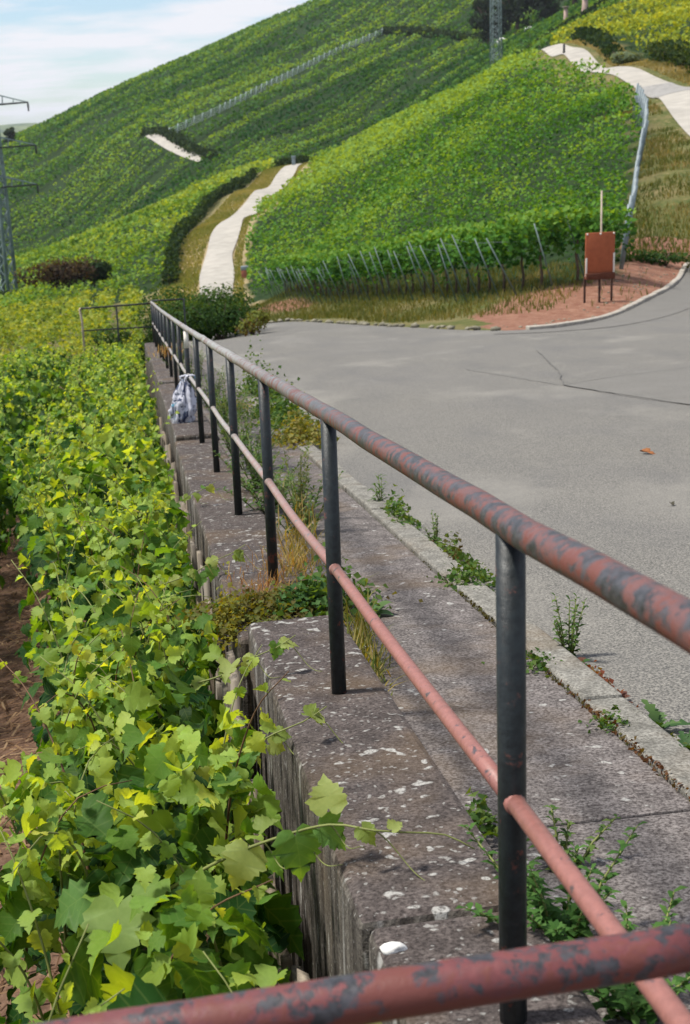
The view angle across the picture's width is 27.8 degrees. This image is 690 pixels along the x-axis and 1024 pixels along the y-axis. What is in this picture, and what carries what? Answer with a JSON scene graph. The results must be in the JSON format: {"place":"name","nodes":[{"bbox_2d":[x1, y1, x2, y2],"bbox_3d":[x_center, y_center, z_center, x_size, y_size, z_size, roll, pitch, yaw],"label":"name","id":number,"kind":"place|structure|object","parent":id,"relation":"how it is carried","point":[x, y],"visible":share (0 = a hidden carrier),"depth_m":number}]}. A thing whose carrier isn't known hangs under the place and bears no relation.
{"place":"outdoors","nodes":[
{"label":"outdoors","id":0,"kind":"place"},
{"bbox_2d":[0,0,307,124],"label":"sky","id":1,"kind":"structure","parent":0,"point":[55,55]},
{"bbox_2d":[146,133,202,161],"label":"hill track","id":2,"kind":"structure","parent":0,"point":[160,140],"depth_m":354.89},
{"bbox_2d":[199,163,301,300],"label":"path","id":3,"kind":"structure","parent":0,"point":[218,267],"depth_m":138.12},
{"bbox_2d":[0,0,689,1023],"bbox_3d":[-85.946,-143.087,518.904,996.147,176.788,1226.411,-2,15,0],"label":"ground","id":4,"kind":"structure","parent":0,"point":[576,308],"depth_m":113.14},
{"bbox_2d":[0,446,13,515],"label":"grapevine","id":5,"kind":"object","parent":4,"relation":"on","point":[8,503],"visible":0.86,"depth_m":12.52},
{"bbox_2d":[0,463,16,587],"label":"grapevine","id":6,"kind":"object","parent":4,"relation":"on","point":[4,547],"visible":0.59,"depth_m":13.71},
{"bbox_2d":[0,442,23,543],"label":"grapevine","id":7,"kind":"object","parent":4,"relation":"on","point":[10,522],"visible":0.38,"depth_m":14.73},
{"bbox_2d":[0,95,38,306],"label":"lattice pylon","id":8,"kind":"object","parent":4,"relation":"on","point":[4,249],"visible":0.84,"depth_m":147.33},
{"bbox_2d":[0,390,39,527],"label":"grapevine","id":9,"kind":"object","parent":4,"relation":"on","point":[8,404],"visible":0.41,"depth_m":18.03},
{"bbox_2d":[0,365,51,440],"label":"grapevine","id":10,"kind":"object","parent":4,"relation":"on","point":[15,400],"visible":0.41,"depth_m":19.01},
{"bbox_2d":[0,378,54,441],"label":"grapevine","id":11,"kind":"object","parent":4,"relation":"on","point":[39,385],"visible":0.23,"depth_m":19.73},
{"bbox_2d":[2,351,61,434],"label":"grapevine","id":12,"kind":"object","parent":4,"relation":"on","point":[52,371],"visible":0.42,"depth_m":24.48},
{"bbox_2d":[0,348,73,404],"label":"grapevine","id":13,"kind":"object","parent":4,"relation":"on","point":[10,357],"visible":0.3,"depth_m":27.03},
{"bbox_2d":[13,255,100,290],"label":"shrub","id":14,"kind":"object","parent":4,"relation":"on","point":[64,272],"visible":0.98,"depth_m":123.71},
{"bbox_2d":[0,283,146,372],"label":"rows foliage","id":15,"kind":"object","parent":4,"relation":"on","point":[28,315],"visible":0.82,"depth_m":62.92},
{"bbox_2d":[11,393,161,550],"bbox_3d":[-2.553,-0.211,14.306,1.637,2.188,1.680,-2,15,0],"label":"grapevine","id":16,"kind":"object","parent":4,"relation":"on","point":[122,416],"visible":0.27,"depth_m":14.03},
{"bbox_2d":[0,429,174,618],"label":"grapevine","id":17,"kind":"object","parent":4,"relation":"on","point":[107,439],"visible":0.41,"depth_m":10.61},
{"bbox_2d":[16,394,160,463],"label":"grapevine","id":18,"kind":"object","parent":4,"relation":"on","point":[83,419],"visible":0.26,"depth_m":15.37},
{"bbox_2d":[10,413,166,575],"bbox_3d":[-2.406,0.115,13.220,1.681,2.052,1.666,-2,15,0],"label":"grapevine","id":19,"kind":"object","parent":4,"relation":"on","point":[121,430],"visible":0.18,"depth_m":13.29},
{"bbox_2d":[2,410,178,626],"bbox_3d":[-2.123,0.107,12.061,1.532,2.233,1.638,-2,15,0],"label":"grapevine","id":20,"kind":"object","parent":4,"relation":"on","point":[18,486],"visible":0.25,"depth_m":11.65},
{"bbox_2d":[0,443,181,656],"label":"grapevine","id":21,"kind":"object","parent":4,"relation":"on","point":[112,465],"visible":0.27,"depth_m":9.96},
{"bbox_2d":[28,381,157,459],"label":"grapevine","id":22,"kind":"object","parent":4,"relation":"on","point":[89,404],"visible":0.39,"depth_m":16.31},
{"bbox_2d":[75,259,112,286],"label":"shrub","id":23,"kind":"object","parent":4,"relation":"on","point":[102,270],"visible":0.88,"depth_m":124.22},
{"bbox_2d":[47,368,149,459],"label":"grapevine","id":24,"kind":"object","parent":4,"relation":"on","point":[60,396],"visible":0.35,"depth_m":19.66},
{"bbox_2d":[55,348,147,430],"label":"grapevine","id":25,"kind":"object","parent":4,"relation":"on","point":[118,366],"visible":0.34,"depth_m":23.15},
{"bbox_2d":[46,369,158,459],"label":"grapevine","id":26,"kind":"object","parent":4,"relation":"on","point":[119,391],"visible":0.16,"depth_m":18.93},
{"bbox_2d":[57,361,148,425],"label":"grapevine","id":27,"kind":"object","parent":4,"relation":"on","point":[104,379],"visible":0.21,"depth_m":20.95},
{"bbox_2d":[0,528,208,1018],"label":"straw litter","id":28,"kind":"object","parent":4,"relation":"on","point":[3,979],"visible":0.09,"depth_m":10.27},
{"bbox_2d":[61,346,149,396],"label":"grapevine","id":29,"kind":"object","parent":4,"relation":"on","point":[114,359],"visible":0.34,"depth_m":24.31},
{"bbox_2d":[67,352,150,426],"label":"grapevine","id":30,"kind":"object","parent":4,"relation":"on","point":[97,373],"visible":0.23,"depth_m":21.70},
{"bbox_2d":[29,489,201,754],"bbox_3d":[-1.194,0.936,7.610,1.106,2.129,1.606,-2,15,0],"label":"grapevine","id":31,"kind":"object","parent":4,"relation":"on","point":[158,559],"visible":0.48,"depth_m":7.55},
{"bbox_2d":[87,326,152,368],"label":"shrub","id":32,"kind":"object","parent":4,"relation":"on","point":[112,339],"visible":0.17,"depth_m":37.16},
{"bbox_2d":[18,466,225,690],"bbox_3d":[-1.365,0.731,8.712,1.332,2.177,1.575,-2,15,0],"label":"grapevine","id":33,"kind":"object","parent":4,"relation":"on","point":[35,524],"visible":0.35,"depth_m":8.37},
{"bbox_2d":[79,298,185,350],"bbox_3d":[-4.870,-3.912,32.369,2.392,1.939,0.451,-2,15,0],"label":"end railing","id":34,"kind":"object","parent":4,"relation":"on","point":[82,325],"visible":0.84,"depth_m":32.13},
{"bbox_2d":[0,158,277,307],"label":"vineyard foliage","id":35,"kind":"object","parent":4,"relation":"on","point":[70,246],"visible":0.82,"depth_m":170.17},
{"bbox_2d":[21,544,258,776],"bbox_3d":[-0.912,1.143,6.500,1.112,2.013,1.580,-2,15,0],"label":"grapevine","id":36,"kind":"object","parent":4,"relation":"on","point":[62,632],"visible":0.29,"depth_m":6.27},
{"bbox_2d":[11,560,321,951],"bbox_3d":[-0.689,1.287,5.402,1.286,2.079,1.637,-2,15,0],"label":"grapevine","id":37,"kind":"object","parent":4,"relation":"on","point":[72,727],"visible":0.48,"depth_m":5.21},
{"bbox_2d":[0,630,342,1023],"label":"grapevine","id":38,"kind":"object","parent":4,"relation":"on","point":[89,850],"visible":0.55,"depth_m":3.65},
{"bbox_2d":[131,295,221,342],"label":"shrub","id":39,"kind":"object","parent":4,"relation":"on","point":[168,309],"visible":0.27,"depth_m":36.42},
{"bbox_2d":[138,125,220,160],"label":"hedge","id":40,"kind":"object","parent":4,"relation":"on","point":[179,140],"visible":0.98,"depth_m":351.97},
{"bbox_2d":[137,283,270,339],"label":"shrub","id":41,"kind":"object","parent":4,"relation":"on","point":[182,294],"visible":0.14,"depth_m":38.20},
{"bbox_2d":[157,167,261,286],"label":"hedge","id":42,"kind":"object","parent":4,"relation":"on","point":[179,232],"visible":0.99,"depth_m":154.46},
{"bbox_2d":[166,282,255,339],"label":"shrub","id":43,"kind":"object","parent":4,"relation":"on","point":[219,316],"visible":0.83,"depth_m":36.22},
{"bbox_2d":[144,162,310,315],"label":"path verge grass","id":44,"kind":"structure","parent":4,"relation":"on","point":[189,278],"depth_m":141.46},
{"bbox_2d":[216,373,248,437],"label":"weed","id":45,"kind":"object","parent":4,"relation":"on","point":[218,405],"visible":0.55,"depth_m":12.88},
{"bbox_2d":[0,741,474,1023],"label":"grapevine","id":46,"kind":"object","parent":4,"relation":"on","point":[179,961],"visible":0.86,"depth_m":3.17},
{"bbox_2d":[224,319,274,399],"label":"kerb bush","id":47,"kind":"object","parent":4,"relation":"on","point":[249,381],"visible":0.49,"depth_m":17.37},
{"bbox_2d":[213,433,289,490],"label":"weed","id":48,"kind":"object","parent":4,"relation":"on","point":[252,480],"visible":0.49,"depth_m":9.51},
{"bbox_2d":[234,309,269,335],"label":"shrub","id":49,"kind":"object","parent":4,"relation":"on","point":[259,318],"visible":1,"depth_m":35.30},
{"bbox_2d":[239,363,308,421],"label":"kerb bush","id":50,"kind":"object","parent":4,"relation":"on","point":[272,395],"visible":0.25,"depth_m":14.68},
{"bbox_2d":[169,28,382,132],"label":"hill trellis","id":51,"kind":"object","parent":4,"relation":"on","point":[211,111],"visible":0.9,"depth_m":408.47},
{"bbox_2d":[248,365,319,429],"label":"kerb bush","id":52,"kind":"object","parent":4,"relation":"on","point":[278,407],"visible":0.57,"depth_m":13.53},
{"bbox_2d":[257,478,325,588],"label":"grass tuft","id":53,"kind":"object","parent":4,"relation":"on","point":[300,552],"visible":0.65,"depth_m":7.03},
{"bbox_2d":[260,406,339,450],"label":"kerb bush","id":54,"kind":"object","parent":4,"relation":"on","point":[311,434],"visible":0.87,"depth_m":12.15},
{"bbox_2d":[257,562,350,615],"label":"ground weed","id":55,"kind":"object","parent":4,"relation":"on","point":[312,593],"visible":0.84,"depth_m":5.81},
{"bbox_2d":[0,0,627,258],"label":"hillside vineyard foliage","id":56,"kind":"object","parent":4,"relation":"on","point":[217,47],"visible":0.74,"depth_m":396.87},
{"bbox_2d":[280,542,391,624],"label":"ground weed","id":57,"kind":"object","parent":4,"relation":"on","point":[315,612],"visible":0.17,"depth_m":5.97},
{"bbox_2d":[304,575,387,666],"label":"grass tuft","id":58,"kind":"object","parent":4,"relation":"on","point":[360,622],"visible":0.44,"depth_m":5.31},
{"bbox_2d":[343,245,383,293],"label":"grapevine","id":59,"kind":"object","parent":4,"relation":"on","point":[352,252],"visible":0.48,"depth_m":59.39},
{"bbox_2d":[144,342,604,1023],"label":"retaining wall","id":60,"kind":"structure","parent":4,"relation":"on","point":[360,906],"depth_m":3.77},
{"bbox_2d":[191,561,250,656],"bbox_3d":[-0.494,0.373,5.734,0.316,0.356,0.684,-2,15,0],"label":"moss cushion","id":61,"kind":"object","parent":60,"relation":"attached to","point":[231,633],"visible":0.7,"depth_m":5.68},
{"bbox_2d":[207,523,326,611],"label":"dry stalks","id":62,"kind":"object","parent":60,"relation":"on","point":[267,581],"visible":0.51,"depth_m":6.45},
{"bbox_2d":[145,578,422,634],"bbox_3d":[-0.255,0.363,5.897,1.167,0.178,0.771,-2,15,0],"label":"moss cushion","id":63,"kind":"object","parent":60,"relation":"on","point":[249,599],"visible":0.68,"depth_m":5.80},
{"bbox_2d":[150,301,689,1023],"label":"metal railing","id":64,"kind":"object","parent":60,"relation":"on","point":[660,609],"visible":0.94,"depth_m":2.36},
{"bbox_2d":[168,374,196,423],"bbox_3d":[-1.613,-1.040,13.934,0.296,0.662,0.214,-2,15,0],"label":"plastic bag","id":65,"kind":"object","parent":64,"relation":"hanging from","point":[184,401],"visible":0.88,"depth_m":13.87},
{"bbox_2d":[269,318,500,330],"bbox_3d":[0.491,-5.214,38.931,5.985,1.742,15.134,-2,15,0],"label":"stone edging","id":66,"kind":"object","parent":4,"relation":"on","point":[416,325],"visible":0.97,"depth_m":36.96},
{"bbox_2d":[364,627,407,695],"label":"grass tuft","id":67,"kind":"object","parent":4,"relation":"on","point":[377,667],"visible":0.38,"depth_m":4.94},
{"bbox_2d":[380,241,425,293],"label":"grapevine","id":68,"kind":"object","parent":4,"relation":"on","point":[387,259],"visible":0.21,"depth_m":54.12},
{"bbox_2d":[380,484,431,539],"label":"ground weed","id":69,"kind":"object","parent":4,"relation":"on","point":[397,506],"visible":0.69,"depth_m":8.09},
{"bbox_2d":[388,235,435,292],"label":"grapevine","id":70,"kind":"object","parent":4,"relation":"on","point":[393,241],"visible":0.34,"depth_m":52.10},
{"bbox_2d":[400,236,441,293],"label":"grapevine","id":71,"kind":"object","parent":4,"relation":"on","point":[405,265],"visible":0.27,"depth_m":51.06},
{"bbox_2d":[407,229,458,292],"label":"grapevine","id":72,"kind":"object","parent":4,"relation":"on","point":[413,237],"visible":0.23,"depth_m":49.35},
{"bbox_2d":[376,25,497,41],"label":"hedge","id":73,"kind":"object","parent":4,"relation":"on","point":[387,30],"visible":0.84,"depth_m":438.07},
{"bbox_2d":[415,231,467,293],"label":"grapevine","id":74,"kind":"object","parent":4,"relation":"on","point":[427,241],"visible":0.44,"depth_m":48.16},
{"bbox_2d":[245,48,642,294],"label":"vineyard foliage","id":75,"kind":"object","parent":4,"relation":"on","point":[463,92],"visible":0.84,"depth_m":97.24},
{"bbox_2d":[245,257,661,322],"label":"verge grass","id":76,"kind":"structure","parent":4,"relation":"on","point":[359,308],"depth_m":47.92},
{"bbox_2d":[428,531,489,587],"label":"ground weed","id":77,"kind":"object","parent":4,"relation":"on","point":[458,555],"visible":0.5,"depth_m":6.93},
{"bbox_2d":[433,227,484,293],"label":"grapevine","id":78,"kind":"object","parent":4,"relation":"on","point":[438,233],"visible":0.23,"depth_m":46.95},
{"bbox_2d":[426,552,495,591],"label":"ground weed","id":79,"kind":"object","parent":4,"relation":"on","point":[466,572],"visible":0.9,"depth_m":6.35},
{"bbox_2d":[443,225,500,293],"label":"grapevine","id":80,"kind":"object","parent":4,"relation":"on","point":[449,250],"visible":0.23,"depth_m":45.65},
{"bbox_2d":[451,221,504,291],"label":"grapevine","id":81,"kind":"object","parent":4,"relation":"on","point":[463,234],"visible":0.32,"depth_m":44.48},
{"bbox_2d":[465,787,497,837],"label":"ground weed","id":82,"kind":"object","parent":4,"relation":"on","point":[479,815],"visible":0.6,"depth_m":3.44},
{"bbox_2d":[469,0,511,43],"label":"tree","id":83,"kind":"object","parent":4,"relation":"on","point":[482,20],"visible":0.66,"depth_m":399.91},
{"bbox_2d":[464,220,524,290],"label":"grapevine","id":84,"kind":"object","parent":4,"relation":"on","point":[473,246],"visible":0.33,"depth_m":43.20},
{"bbox_2d":[490,0,502,64],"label":"lattice pylon","id":85,"kind":"object","parent":4,"relation":"on","point":[493,25],"visible":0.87,"depth_m":306.78},
{"bbox_2d":[482,221,545,289],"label":"grapevine","id":86,"kind":"object","parent":4,"relation":"on","point":[495,239],"visible":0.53,"depth_m":41.59},
{"bbox_2d":[494,0,534,34],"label":"tree","id":87,"kind":"object","parent":4,"relation":"on","point":[513,11],"visible":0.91,"depth_m":392.62},
{"bbox_2d":[481,647,562,677],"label":"ground weed","id":88,"kind":"object","parent":4,"relation":"on","point":[535,661],"visible":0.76,"depth_m":4.91},
{"bbox_2d":[499,210,566,288],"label":"grapevine","id":89,"kind":"object","parent":4,"relation":"on","point":[527,230],"visible":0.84,"depth_m":40.41},
{"bbox_2d":[524,0,562,21],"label":"tree","id":90,"kind":"object","parent":4,"relation":"on","point":[545,7],"visible":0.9,"depth_m":386.45},
{"bbox_2d":[534,205,600,282],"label":"grapevine","id":91,"kind":"object","parent":4,"relation":"on","point":[567,210],"visible":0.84,"depth_m":40.05},
{"bbox_2d":[550,593,588,657],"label":"weed","id":92,"kind":"object","parent":4,"relation":"on","point":[573,637],"visible":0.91,"depth_m":5.16},
{"bbox_2d":[489,620,689,801],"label":"ground weed","id":93,"kind":"object","parent":4,"relation":"on","point":[615,731],"visible":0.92,"depth_m":4.05},
{"bbox_2d":[583,232,614,302],"bbox_3d":[6.803,-6.423,37.363,0.833,2.090,0.355,-2,15,0],"label":"notice board","id":94,"kind":"object","parent":4,"relation":"on","point":[599,256],"visible":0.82,"depth_m":37.23},
{"bbox_2d":[567,25,631,60],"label":"hedge","id":95,"kind":"object","parent":4,"relation":"on","point":[599,37],"visible":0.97,"depth_m":142.32},
{"bbox_2d":[571,205,637,252],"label":"grapevine","id":96,"kind":"object","parent":4,"relation":"on","point":[616,215],"visible":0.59,"depth_m":40.66},
{"bbox_2d":[526,262,688,329],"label":"bend kerb","id":97,"kind":"structure","parent":4,"relation":"on","point":[671,284],"depth_m":35.32},
{"bbox_2d":[578,704,637,732],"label":"ground weed","id":98,"kind":"object","parent":4,"relation":"on","point":[602,724],"visible":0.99,"depth_m":4.23},
{"bbox_2d":[550,0,689,54],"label":"vineyard foliage","id":99,"kind":"object","parent":4,"relation":"on","point":[661,16],"visible":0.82,"depth_m":167.05},
{"bbox_2d":[562,39,689,84],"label":"verge grass","id":100,"kind":"structure","parent":4,"relation":"on","point":[660,67],"depth_m":111.55},
{"bbox_2d":[609,51,643,64],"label":"shrub","id":101,"kind":"object","parent":4,"relation":"on","point":[622,57],"visible":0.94,"depth_m":125.42},
{"bbox_2d":[619,83,648,268],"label":"end post row","id":102,"kind":"object","parent":4,"relation":"on","point":[641,99],"visible":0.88,"depth_m":60.93},
{"bbox_2d":[582,885,689,1023],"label":"weed","id":103,"kind":"object","parent":4,"relation":"on","point":[624,999],"visible":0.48,"depth_m":2.56},
{"bbox_2d":[591,100,689,258],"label":"bank grass","id":104,"kind":"structure","parent":4,"relation":"on","point":[678,158],"depth_m":57.46},
{"bbox_2d":[615,249,689,265],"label":"shrub","id":105,"kind":"object","parent":4,"relation":"on","point":[652,257],"visible":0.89,"depth_m":44.87},
{"bbox_2d":[642,38,689,72],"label":"hedge","id":106,"kind":"object","parent":4,"relation":"on","point":[663,50],"visible":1,"depth_m":110.67},
{"bbox_2d":[168,343,689,1023],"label":"pavement","id":107,"kind":"structure","parent":0,"point":[582,777],"depth_m":4.21},
{"bbox_2d":[204,396,287,470],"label":"weed","id":108,"kind":"object","parent":107,"relation":"on","point":[243,436],"visible":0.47,"depth_m":10.62},
{"bbox_2d":[215,446,308,512],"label":"weed","id":109,"kind":"object","parent":107,"relation":"on","point":[251,490],"visible":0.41,"depth_m":8.61},
{"bbox_2d":[260,439,322,515],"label":"weed","id":110,"kind":"object","parent":107,"relation":"on","point":[301,487],"visible":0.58,"depth_m":8.30},
{"bbox_2d":[251,467,343,535],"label":"weed","id":111,"kind":"object","parent":107,"relation":"on","point":[308,504],"visible":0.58,"depth_m":7.81},
{"bbox_2d":[455,821,647,942],"bbox_3d":[0.428,0.790,2.900,0.422,0.252,0.351,-2,15,0],"label":"weed","id":112,"kind":"object","parent":107,"relation":"on","point":[570,921],"visible":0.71,"depth_m":2.88},
{"bbox_2d":[527,804,619,871],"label":"weed","id":113,"kind":"object","parent":107,"relation":"on","point":[589,849],"visible":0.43,"depth_m":3.26},
{"bbox_2d":[198,266,689,739],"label":"road","id":114,"kind":"structure","parent":0,"point":[576,464],"depth_m":12.12},
{"bbox_2d":[189,341,689,800],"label":"kerb","id":115,"kind":"structure","parent":114,"relation":"on","point":[658,743],"depth_m":4.93},
{"bbox_2d":[495,271,689,333],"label":"asphalt strip","id":116,"kind":"object","parent":114,"relation":"on","point":[675,300],"visible":1,"depth_m":35.08},
{"bbox_2d":[566,362,689,403],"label":"asphalt patch","id":117,"kind":"object","parent":114,"relation":"on","point":[667,384],"visible":1,"depth_m":16.74},
{"bbox_2d":[641,699,689,728],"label":"rosette weed","id":118,"kind":"object","parent":114,"relation":"on","point":[655,715],"visible":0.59,"depth_m":4.32},
{"bbox_2d":[541,43,689,135],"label":"path","id":119,"kind":"structure","parent":0,"point":[677,104],"depth_m":105.35},
{"bbox_2d":[635,82,689,96],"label":"patched bend","id":120,"kind":"object","parent":119,"relation":"on","point":[658,90],"visible":0.95,"depth_m":98.56},
{"bbox_3d":[-0.456,2.746,-1.620,3.394,2.404,6.797,-2,15,0],"label":"concrete landing","id":121,"kind":"object","parent":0,"visible":0},
{"bbox_2d":[33,921,689,1023],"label":"cross railing","id":122,"kind":"object","parent":121,"relation":"on","point":[430,988],"visible":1,"depth_m":1.46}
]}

